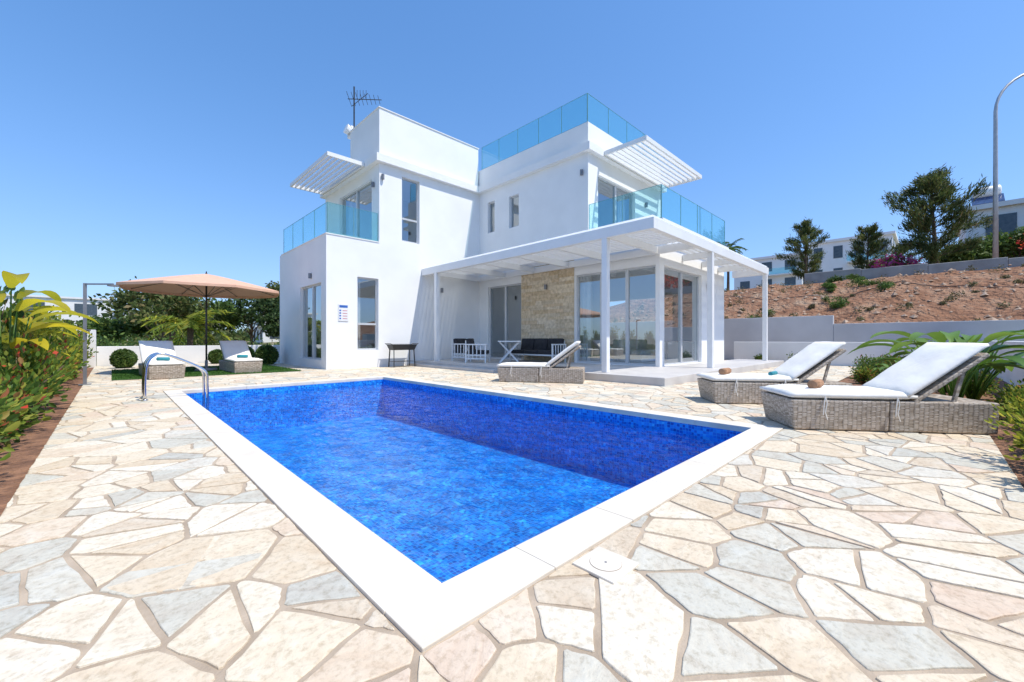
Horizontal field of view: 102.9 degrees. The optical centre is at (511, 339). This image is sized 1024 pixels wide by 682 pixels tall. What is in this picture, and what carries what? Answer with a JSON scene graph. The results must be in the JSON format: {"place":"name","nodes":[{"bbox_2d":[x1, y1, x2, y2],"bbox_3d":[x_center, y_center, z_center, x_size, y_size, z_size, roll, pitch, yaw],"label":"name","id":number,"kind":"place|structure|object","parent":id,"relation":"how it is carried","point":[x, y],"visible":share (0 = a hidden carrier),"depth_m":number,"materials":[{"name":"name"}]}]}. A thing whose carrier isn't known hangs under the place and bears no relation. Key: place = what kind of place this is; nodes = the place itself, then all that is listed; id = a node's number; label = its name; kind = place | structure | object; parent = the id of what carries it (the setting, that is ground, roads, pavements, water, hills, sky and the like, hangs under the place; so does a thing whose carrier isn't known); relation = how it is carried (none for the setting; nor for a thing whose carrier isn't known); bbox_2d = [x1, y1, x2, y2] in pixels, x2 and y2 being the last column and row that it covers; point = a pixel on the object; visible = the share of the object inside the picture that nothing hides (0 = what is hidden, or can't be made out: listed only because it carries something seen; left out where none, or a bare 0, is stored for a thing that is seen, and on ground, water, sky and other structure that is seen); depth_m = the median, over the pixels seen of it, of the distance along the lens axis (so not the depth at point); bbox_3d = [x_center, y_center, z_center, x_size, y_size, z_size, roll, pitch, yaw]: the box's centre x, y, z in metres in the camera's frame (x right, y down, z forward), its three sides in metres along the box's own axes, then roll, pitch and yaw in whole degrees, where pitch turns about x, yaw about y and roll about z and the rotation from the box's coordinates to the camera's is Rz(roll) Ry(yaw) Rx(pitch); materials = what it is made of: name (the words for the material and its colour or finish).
{"place":"outdoors","nodes":[
{"label":"outdoors","id":0,"kind":"place"},
{"bbox_2d":[0,361,1023,681],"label":"stone paving","id":1,"kind":"structure","parent":0,"point":[158,535],"depth_m":1.73,"materials":[{"name":"stone"}]},
{"bbox_2d":[78,283,119,385],"bbox_3d":[-9.117,-0.120,9.009,0.858,2.240,0.282,0,0,-4],"label":"outdoor shower","id":2,"kind":"object","parent":1,"relation":"on","point":[86,329],"visible":0.97,"depth_m":8.97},
{"bbox_2d":[109,348,138,367],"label":"topiary shrub","id":3,"kind":"object","parent":1,"relation":"on","point":[123,358],"visible":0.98,"depth_m":14.01,"materials":[{"name":"green plant"}]},
{"bbox_2d":[140,352,208,410],"bbox_3d":[-5.782,0.958,7.005,0.886,1.483,0.490,0,0,-44],"label":"pool handrail","id":4,"kind":"object","parent":1,"relation":"on","point":[204,372],"visible":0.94,"depth_m":6.93,"materials":[{"name":"silver metal"}]},
{"bbox_2d":[111,364,300,379],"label":"artificial turf","id":5,"kind":"structure","parent":1,"relation":"on","point":[125,374],"depth_m":12.06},
{"bbox_2d":[138,341,185,379],"bbox_3d":[-9.351,0.510,10.894,2.005,0.956,0.745,0,0,42],"label":"sun lounger","id":6,"kind":"object","parent":5,"relation":"on","point":[162,367],"visible":0.88,"depth_m":10.49,"materials":[{"name":"wicker"}]},
{"bbox_2d":[116,271,278,370],"bbox_3d":[-9.586,-0.570,12.799,4.077,3.140,4.077,0,0,-44],"label":"patio umbrella","id":7,"kind":"object","parent":5,"relation":"on","point":[206,285],"visible":0.98,"depth_m":12.78,"materials":[{"name":"beige fabric"}]},
{"bbox_2d":[219,340,262,373],"bbox_3d":[-8.396,0.510,12.618,2.005,0.956,0.745,0,0,44],"label":"sun lounger","id":8,"kind":"object","parent":5,"relation":"on","point":[237,357],"visible":0.98,"depth_m":12.41,"materials":[{"name":"wicker"}]},
{"bbox_2d":[207,349,222,363],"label":"topiary shrub","id":9,"kind":"object","parent":1,"relation":"on","point":[215,356],"visible":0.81,"depth_m":16.60,"materials":[{"name":"green plant"}]},
{"bbox_2d":[255,344,278,364],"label":"topiary shrub","id":10,"kind":"object","parent":1,"relation":"on","point":[267,354],"visible":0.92,"depth_m":15.99,"materials":[{"name":"green plant"}]},
{"bbox_2d":[385,343,418,366],"bbox_3d":[-4.008,0.564,14.867,1.144,0.850,0.440,0,0,-44],"label":"barbecue grill","id":11,"kind":"object","parent":1,"relation":"on","point":[393,347],"visible":1,"depth_m":14.70,"materials":[{"name":"black metal"}]},
{"bbox_2d":[280,93,728,369],"bbox_3d":[-0.737,-3.729,16.564,12.254,9.498,13.880,0,0,-44],"label":"white villa","id":12,"kind":"object","parent":1,"relation":"on","point":[407,200],"visible":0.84,"depth_m":15.60,"materials":[{"name":"paint"}]},
{"bbox_2d":[305,286,318,357],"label":"window panes","id":13,"kind":"structure","parent":12,"relation":"in","point":[308,292],"depth_m":14.98,"materials":[{"name":"clear glass"}]},
{"bbox_2d":[338,304,347,320],"bbox_3d":[-5.718,-0.915,13.840,0.340,0.570,0.028,0,0,-44],"label":"wall sign","id":14,"kind":"object","parent":12,"relation":"attached to","point":[342,312],"visible":1,"depth_m":13.82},
{"bbox_2d":[343,86,380,138],"bbox_3d":[-6.132,-9.275,16.530,1.610,1.950,0.751,0,0,10],"label":"tv antenna","id":15,"kind":"object","parent":12,"relation":"on","point":[347,128],"visible":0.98,"depth_m":16.54,"materials":[{"name":"black metal"}]},
{"bbox_2d":[303,177,698,365],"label":"window frames","id":16,"kind":"structure","parent":12,"relation":"in","point":[627,271],"depth_m":14.41,"materials":[{"name":"metal"}]},
{"bbox_2d":[497,341,584,382],"bbox_3d":[0.696,0.510,9.689,2.005,0.956,0.745,0,0,13],"label":"sun lounger","id":17,"kind":"object","parent":1,"relation":"on","point":[550,371],"visible":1,"depth_m":9.36,"materials":[{"name":"wicker"}]},
{"bbox_2d":[408,358,783,385],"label":"patio platform","id":18,"kind":"structure","parent":1,"relation":"on","point":[664,376],"depth_m":11.86,"materials":[{"name":"tile"}]},
{"bbox_2d":[451,338,479,360],"bbox_3d":[-1.783,0.387,15.745,0.745,0.854,0.820,0,0,30],"label":"outdoor armchair","id":19,"kind":"object","parent":18,"relation":"on","point":[459,345],"visible":0.66,"depth_m":15.56,"materials":[{"name":"wood"}]},
{"bbox_2d":[465,338,489,362],"bbox_3d":[-1.226,0.387,14.613,0.745,0.854,0.820,0,0,7],"label":"outdoor armchair","id":20,"kind":"object","parent":18,"relation":"on","point":[472,351],"visible":1,"depth_m":14.28,"materials":[{"name":"wood"}]},
{"bbox_2d":[498,341,520,362],"bbox_3d":[-0.107,0.439,14.674,0.800,0.780,1.440,0,0,-1],"label":"patio table","id":21,"kind":"object","parent":18,"relation":"on","point":[509,351],"visible":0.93,"depth_m":14.20,"materials":[{"name":"wood"}]},
{"bbox_2d":[509,338,565,362],"bbox_3d":[0.912,0.387,14.903,0.745,0.854,2.120,0,0,-44],"label":"outdoor sofa","id":22,"kind":"object","parent":18,"relation":"on","point":[552,347],"visible":0.87,"depth_m":14.82,"materials":[{"name":"fabric"}]},
{"bbox_2d":[422,215,768,372],"bbox_3d":[3.186,-1.000,15.866,9.430,3.629,9.590,0,0,-44],"label":"pergola","id":23,"kind":"object","parent":18,"relation":"on","point":[645,235],"visible":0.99,"depth_m":12.25,"materials":[{"name":"white metal"}]},
{"bbox_2d":[572,546,638,584],"bbox_3d":[0.413,0.990,1.799,0.210,0.018,0.210,0,0,-44],"label":"skimmer lid","id":24,"kind":"object","parent":1,"relation":"on","point":[611,567],"visible":1,"depth_m":1.78,"materials":[{"name":"plastic"}]},
{"bbox_2d":[696,342,852,403],"bbox_3d":[4.124,0.510,6.533,2.005,0.955,0.745,0,0,6],"label":"sun lounger","id":25,"kind":"object","parent":1,"relation":"on","point":[724,385],"visible":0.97,"depth_m":6.27,"materials":[{"name":"fabric"}]},
{"bbox_2d":[759,342,999,433],"bbox_3d":[4.092,0.511,4.687,2.005,0.954,0.745,0,0,8],"label":"sun lounger","id":26,"kind":"object","parent":1,"relation":"on","point":[899,396],"visible":1,"depth_m":4.39,"materials":[{"name":"wicker"}]},
{"bbox_2d":[0,367,1023,515],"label":"planting bed soil","id":27,"kind":"structure","parent":0,"point":[19,462],"depth_m":4.01,"materials":[{"name":"soil"}]},
{"bbox_2d":[0,388,20,452],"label":"garden shrub","id":28,"kind":"object","parent":27,"relation":"on","point":[4,393],"visible":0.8,"depth_m":3.35,"materials":[{"name":"green plant"}]},
{"bbox_2d":[0,302,21,332],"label":"garden shrub","id":29,"kind":"object","parent":27,"relation":"on","point":[5,321],"visible":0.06,"depth_m":6.45,"materials":[{"name":"green plant"}]},
{"bbox_2d":[0,284,24,351],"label":"garden shrub","id":30,"kind":"object","parent":27,"relation":"on","point":[6,289],"visible":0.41,"depth_m":5.72,"materials":[{"name":"green plant"}]},
{"bbox_2d":[0,397,29,460],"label":"garden shrub","id":31,"kind":"object","parent":27,"relation":"on","point":[13,426],"visible":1,"depth_m":2.82,"materials":[{"name":"green plant"}]},
{"bbox_2d":[0,387,48,447],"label":"garden shrub","id":32,"kind":"object","parent":27,"relation":"on","point":[16,395],"visible":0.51,"depth_m":3.80,"materials":[{"name":"green plant"}]},
{"bbox_2d":[0,373,52,436],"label":"garden shrub","id":33,"kind":"object","parent":27,"relation":"on","point":[27,386],"visible":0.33,"depth_m":4.39,"materials":[{"name":"green plant"}]},
{"bbox_2d":[1,324,63,383],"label":"garden shrub","id":34,"kind":"object","parent":27,"relation":"on","point":[61,329],"visible":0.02,"depth_m":6.44,"materials":[{"name":"green plant"}]},
{"bbox_2d":[0,326,69,406],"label":"garden shrub","id":35,"kind":"object","parent":27,"relation":"on","point":[33,361],"visible":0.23,"depth_m":5.29,"materials":[{"name":"green plant"}]},
{"bbox_2d":[9,302,60,336],"bbox_3d":[-11.676,-0.005,9.988,0.884,2.039,0.960,0,0,33],"label":"garden shrub","id":36,"kind":"object","parent":27,"relation":"on","point":[39,305],"visible":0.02,"depth_m":9.84,"materials":[{"name":"green plant"}]},
{"bbox_2d":[1,321,72,392],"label":"garden shrub","id":37,"kind":"object","parent":27,"relation":"on","point":[36,335],"visible":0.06,"depth_m":6.10,"materials":[{"name":"green plant"}]},
{"bbox_2d":[3,305,78,356],"bbox_3d":[-7.269,0.227,5.913,1.371,1.576,1.347,0,0,-44],"label":"banana plant","id":38,"kind":"object","parent":27,"relation":"on","point":[24,320],"visible":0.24,"depth_m":6.13,"materials":[{"name":"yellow plant"}]},
{"bbox_2d":[0,340,84,421],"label":"garden shrub","id":39,"kind":"object","parent":27,"relation":"on","point":[13,371],"visible":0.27,"depth_m":5.00,"materials":[{"name":"green plant"}]},
{"bbox_2d":[20,318,76,339],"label":"banana plant","id":40,"kind":"object","parent":27,"relation":"on","point":[58,337],"visible":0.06,"depth_m":7.16,"materials":[{"name":"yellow plant"}]},
{"bbox_2d":[0,271,98,367],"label":"banana plant","id":41,"kind":"object","parent":27,"relation":"on","point":[11,280],"visible":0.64,"depth_m":5.44,"materials":[{"name":"yellow plant"}]},
{"bbox_2d":[22,312,84,391],"bbox_3d":[-8.178,0.251,7.041,1.051,1.532,1.102,0,0,-32],"label":"garden shrub","id":42,"kind":"object","parent":27,"relation":"on","point":[65,340],"visible":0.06,"depth_m":7.33,"materials":[{"name":"green plant"}]},
{"bbox_2d":[24,317,87,377],"bbox_3d":[-9.417,0.229,8.204,1.266,1.663,0.841,0,0,-44],"label":"garden shrub","id":43,"kind":"object","parent":27,"relation":"on","point":[65,329],"visible":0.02,"depth_m":8.42,"materials":[{"name":"green plant"}]},
{"bbox_2d":[53,336,82,383],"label":"garden shrub","id":44,"kind":"object","parent":27,"relation":"on","point":[71,350],"visible":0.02,"depth_m":7.86,"materials":[{"name":"green plant"}]},
{"bbox_2d":[55,321,89,374],"bbox_3d":[-10.386,0.279,9.277,0.955,1.475,1.028,0,0,7],"label":"garden shrub","id":45,"kind":"object","parent":27,"relation":"on","point":[80,346],"visible":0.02,"depth_m":9.53,"materials":[{"name":"green plant"}]},
{"bbox_2d":[56,328,93,377],"bbox_3d":[-10.962,0.331,10.005,0.981,1.373,1.100,0,0,-44],"label":"garden shrub","id":46,"kind":"object","parent":27,"relation":"on","point":[80,339],"visible":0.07,"depth_m":10.17,"materials":[{"name":"green plant"}]},
{"bbox_2d":[60,348,90,381],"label":"garden shrub","id":47,"kind":"object","parent":27,"relation":"on","point":[75,370],"visible":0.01,"depth_m":8.96,"materials":[{"name":"green plant"}]},
{"bbox_2d":[734,342,983,370],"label":"boundary wall","id":48,"kind":"structure","parent":27,"relation":"on","point":[776,350],"depth_m":16.34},
{"bbox_2d":[849,364,881,383],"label":"garden shrub","id":49,"kind":"object","parent":27,"relation":"on","point":[863,376],"visible":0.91,"depth_m":9.21,"materials":[{"name":"green plant"}]},
{"bbox_2d":[848,354,882,373],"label":"garden shrub","id":50,"kind":"object","parent":27,"relation":"on","point":[862,361],"visible":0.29,"depth_m":10.51,"materials":[{"name":"green plant"}]},
{"bbox_2d":[850,361,890,378],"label":"garden shrub","id":51,"kind":"object","parent":27,"relation":"on","point":[868,365],"visible":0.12,"depth_m":9.71,"materials":[{"name":"green plant"}]},
{"bbox_2d":[857,355,894,366],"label":"garden shrub","id":52,"kind":"object","parent":27,"relation":"on","point":[882,362],"visible":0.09,"depth_m":11.27,"materials":[{"name":"green plant"}]},
{"bbox_2d":[868,357,895,370],"bbox_3d":[8.831,0.718,9.358,1.359,0.600,1.072,0,0,-44],"label":"bird of paradise plant","id":53,"kind":"object","parent":27,"relation":"on","point":[881,368],"visible":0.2,"depth_m":9.39,"materials":[{"name":"green plant"}]},
{"bbox_2d":[848,330,1023,397],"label":"bird of paradise plant","id":54,"kind":"object","parent":27,"relation":"on","point":[941,336],"visible":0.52,"depth_m":5.80,"materials":[{"name":"green plant"}]},
{"bbox_2d":[896,341,1001,391],"bbox_3d":[8.331,0.515,7.799,1.672,1.004,1.470,0,0,-44],"label":"bird of paradise plant","id":55,"kind":"object","parent":27,"relation":"on","point":[945,389],"visible":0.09,"depth_m":7.89,"materials":[{"name":"green plant"}]},
{"bbox_2d":[883,329,1023,399],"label":"bird of paradise plant","id":56,"kind":"object","parent":27,"relation":"on","point":[979,390],"visible":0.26,"depth_m":6.47,"materials":[{"name":"green plant"}]},
{"bbox_2d":[964,369,1002,394],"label":"garden shrub","id":57,"kind":"object","parent":27,"relation":"on","point":[995,385],"visible":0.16,"depth_m":7.49,"materials":[{"name":"green plant"}]},
{"bbox_2d":[983,378,1023,409],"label":"garden shrub","id":58,"kind":"object","parent":27,"relation":"on","point":[998,393],"visible":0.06,"depth_m":5.69,"materials":[{"name":"green plant"}]},
{"bbox_2d":[984,399,1023,460],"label":"garden shrub","id":59,"kind":"object","parent":27,"relation":"on","point":[1014,419],"visible":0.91,"depth_m":3.30,"materials":[{"name":"green plant"}]},
{"bbox_2d":[985,380,1023,420],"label":"garden shrub","id":60,"kind":"object","parent":27,"relation":"on","point":[1007,389],"visible":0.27,"depth_m":5.09,"materials":[{"name":"green plant"}]},
{"bbox_2d":[1000,387,1023,425],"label":"garden shrub","id":61,"kind":"object","parent":27,"relation":"on","point":[1020,404],"visible":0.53,"depth_m":4.17,"materials":[{"name":"green plant"}]},
{"bbox_2d":[1003,415,1023,459],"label":"garden shrub","id":62,"kind":"object","parent":27,"relation":"on","point":[1021,437],"visible":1,"depth_m":2.90,"materials":[{"name":"green plant"}]},
{"bbox_2d":[0,0,1023,330],"label":"sky","id":63,"kind":"structure","parent":0,"point":[142,139],"materials":[{"name":"blue"}]},
{"bbox_2d":[96,266,1023,381],"bbox_3d":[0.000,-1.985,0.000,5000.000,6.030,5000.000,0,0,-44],"label":"ground","id":64,"kind":"structure","parent":0,"point":[980,307],"depth_m":20.54,"materials":[{"name":"soil"}]},
{"bbox_2d":[4,294,112,325],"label":"walls","id":65,"kind":"structure","parent":64,"relation":"on","point":[69,301],"depth_m":80.17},
{"bbox_2d":[28,302,96,315],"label":"windows","id":66,"kind":"structure","parent":65,"relation":"attached to","point":[91,309],"depth_m":81.30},
{"bbox_2d":[77,315,166,345],"bbox_3d":[-27.125,-0.360,28.154,5.272,2.883,4.477,0,0,29],"label":"leafy tree","id":67,"kind":"object","parent":64,"relation":"on","point":[102,328],"visible":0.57,"depth_m":26.73,"materials":[{"name":"green plant"}]},
{"bbox_2d":[0,307,279,345],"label":"distant trees","id":68,"kind":"object","parent":64,"relation":"on","point":[242,335],"visible":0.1,"depth_m":70.95,"materials":[{"name":"green plant"}]},
{"bbox_2d":[119,307,184,339],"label":"leafy tree","id":69,"kind":"object","parent":64,"relation":"on","point":[169,333],"visible":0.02,"depth_m":36.97,"materials":[{"name":"green plant"}]},
{"bbox_2d":[88,276,223,340],"bbox_3d":[-23.119,-1.492,27.318,7.421,5.148,5.641,0,0,-70],"label":"leafy tree","id":70,"kind":"object","parent":64,"relation":"on","point":[127,301],"visible":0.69,"depth_m":25.75,"materials":[{"name":"green plant"}]},
{"bbox_2d":[62,330,279,367],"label":"boundary wall","id":71,"kind":"structure","parent":64,"relation":"on","point":[194,354],"depth_m":15.87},
{"bbox_2d":[96,331,279,364],"bbox_3d":[-16.595,0.519,23.036,32.825,1.930,11.354,0,0,-44],"label":"shrub belt","id":72,"kind":"object","parent":64,"relation":"on","point":[122,343],"visible":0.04,"depth_m":19.31,"materials":[{"name":"green plant"}]},
{"bbox_2d":[140,308,236,345],"bbox_3d":[-15.185,-0.267,19.323,3.726,2.613,3.600,0,0,-44],"label":"palm tree","id":73,"kind":"object","parent":64,"relation":"on","point":[190,326],"visible":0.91,"depth_m":19.21,"materials":[{"name":"green plant"}]},
{"bbox_2d":[155,298,243,345],"bbox_3d":[-23.155,-1.198,30.842,5.692,4.565,5.670,0,0,-24],"label":"leafy tree","id":74,"kind":"object","parent":64,"relation":"on","point":[226,304],"visible":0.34,"depth_m":30.47,"materials":[{"name":"green plant"}]},
{"bbox_2d":[208,298,279,343],"bbox_3d":[-21.053,-1.519,32.710,5.883,5.204,5.688,0,0,-44],"label":"leafy tree","id":75,"kind":"object","parent":64,"relation":"on","point":[250,317],"visible":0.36,"depth_m":31.69,"materials":[{"name":"green plant"}]},
{"bbox_2d":[253,307,278,342],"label":"walls","id":76,"kind":"structure","parent":64,"relation":"on","point":[266,339],"depth_m":84.58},
{"bbox_2d":[254,312,279,339],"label":"windows","id":77,"kind":"structure","parent":76,"relation":"attached to","point":[271,337],"depth_m":84.87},
{"bbox_2d":[256,307,279,337],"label":"leafy tree","id":78,"kind":"object","parent":64,"relation":"on","point":[271,328],"visible":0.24,"depth_m":30.07,"materials":[{"name":"green plant"}]},
{"bbox_2d":[260,280,279,311],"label":"leafy tree","id":79,"kind":"object","parent":64,"relation":"on","point":[276,286],"visible":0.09,"depth_m":33.89,"materials":[{"name":"green plant"}]},
{"bbox_2d":[163,376,782,652],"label":"swimming pool","id":80,"kind":"structure","parent":64,"relation":"in","point":[423,516],"depth_m":5.28,"materials":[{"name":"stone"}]},
{"bbox_2d":[716,238,747,288],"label":"palm tree","id":81,"kind":"object","parent":64,"relation":"on","point":[732,249],"visible":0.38,"depth_m":40.57,"materials":[{"name":"green plant"}]},
{"bbox_2d":[734,253,807,289],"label":"walls","id":82,"kind":"structure","parent":64,"relation":"on","point":[778,266],"depth_m":62.19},
{"bbox_2d":[740,259,803,288],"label":"windows","id":83,"kind":"structure","parent":82,"relation":"attached to","point":[788,281],"depth_m":61.05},
{"bbox_2d":[768,273,792,276],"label":"balconies","id":84,"kind":"structure","parent":82,"relation":"attached to","point":[771,275],"depth_m":60.79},
{"bbox_2d":[772,216,829,279],"bbox_3d":[22.413,-6.603,31.433,3.489,5.680,3.621,0,0,3],"label":"pine tree","id":85,"kind":"object","parent":64,"relation":"on","point":[804,229],"visible":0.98,"depth_m":31.00,"materials":[{"name":"green plant"}]},
{"bbox_2d":[610,315,1023,359],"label":"boundary wall","id":86,"kind":"structure","parent":64,"relation":"on","point":[806,329],"depth_m":17.65,"materials":[{"name":"paint"}]},
{"bbox_2d":[611,264,1023,321],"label":"hillside scrub","id":87,"kind":"object","parent":64,"relation":"on","point":[943,302],"visible":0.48,"depth_m":20.48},
{"bbox_2d":[612,264,1023,322],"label":"hillside rocks","id":88,"kind":"object","parent":64,"relation":"on","point":[989,317],"visible":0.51,"depth_m":20.59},
{"bbox_2d":[745,273,895,317],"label":"hillside bushes","id":89,"kind":"object","parent":64,"relation":"on","point":[837,303],"visible":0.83,"depth_m":23.21,"materials":[{"name":"green plant"}]},
{"bbox_2d":[808,231,898,271],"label":"walls","id":90,"kind":"structure","parent":64,"relation":"on","point":[829,263],"depth_m":58.04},
{"bbox_2d":[814,240,895,272],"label":"windows","id":91,"kind":"structure","parent":90,"relation":"attached to","point":[837,251],"depth_m":58.25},
{"bbox_2d":[845,222,893,268],"bbox_3d":[25.138,-5.979,28.751,2.733,4.433,2.799,0,0,-44],"label":"pine tree","id":92,"kind":"object","parent":64,"relation":"on","point":[871,236],"visible":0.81,"depth_m":28.52,"materials":[{"name":"green plant"}]},
{"bbox_2d":[724,281,1023,299],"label":"irrigation hose","id":93,"kind":"object","parent":64,"relation":"on","point":[880,286],"visible":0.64,"depth_m":21.98,"materials":[{"name":"black plastic"}]},
{"bbox_2d":[869,252,925,268],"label":"bougainvillea","id":94,"kind":"object","parent":64,"relation":"on","point":[894,262],"visible":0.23,"depth_m":27.24,"materials":[{"name":"pink plant"}]},
{"bbox_2d":[877,243,925,263],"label":"bougainvillea","id":95,"kind":"object","parent":64,"relation":"on","point":[898,251],"visible":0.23,"depth_m":30.16,"materials":[{"name":"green plant"}]},
{"bbox_2d":[804,257,1023,283],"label":"boundary wall","id":96,"kind":"structure","parent":64,"relation":"on","point":[892,271],"depth_m":24.29,"materials":[{"name":"concrete"}]},
{"bbox_2d":[882,162,992,263],"bbox_3d":[26.696,-7.318,25.649,5.401,7.141,5.390,0,0,-44],"label":"pine tree","id":97,"kind":"object","parent":64,"relation":"on","point":[925,223],"visible":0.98,"depth_m":25.11,"materials":[{"name":"green plant"}]},
{"bbox_2d":[939,237,999,262],"bbox_3d":[28.992,-5.063,25.961,3.360,2.564,3.181,0,0,-44],"label":"bush","id":98,"kind":"object","parent":64,"relation":"on","point":[980,253],"visible":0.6,"depth_m":25.28,"materials":[{"name":"green plant"}]},
{"bbox_2d":[958,198,1023,242],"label":"walls","id":99,"kind":"structure","parent":64,"relation":"on","point":[1011,206],"depth_m":29.80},
{"bbox_2d":[971,185,1004,205],"bbox_3d":[35.544,-10.707,30.526,1.340,1.545,1.600,0,0,-44],"label":"solar water heater","id":100,"kind":"object","parent":99,"relation":"on","point":[987,197],"visible":0.62,"depth_m":30.36,"materials":[{"name":"white metal"}]},
{"bbox_2d":[986,212,1016,256],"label":"windows","id":101,"kind":"structure","parent":99,"relation":"attached to","point":[1007,222],"depth_m":29.36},
{"bbox_2d":[980,225,1023,257],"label":"bush","id":102,"kind":"object","parent":64,"relation":"on","point":[1007,243],"visible":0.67,"depth_m":24.83,"materials":[{"name":"green plant"}]},
{"bbox_2d":[982,235,1023,258],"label":"leafy tree","id":103,"kind":"object","parent":64,"relation":"on","point":[1022,253],"visible":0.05,"depth_m":26.45,"materials":[{"name":"green plant"}]},
{"bbox_2d":[988,341,1023,386],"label":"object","id":104,"kind":"object","parent":64,"relation":"on","point":[1014,375],"visible":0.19,"depth_m":9.07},
{"bbox_2d":[992,73,1023,257],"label":"street lamp","id":105,"kind":"object","parent":64,"relation":"on","point":[995,250],"visible":0.81,"depth_m":23.22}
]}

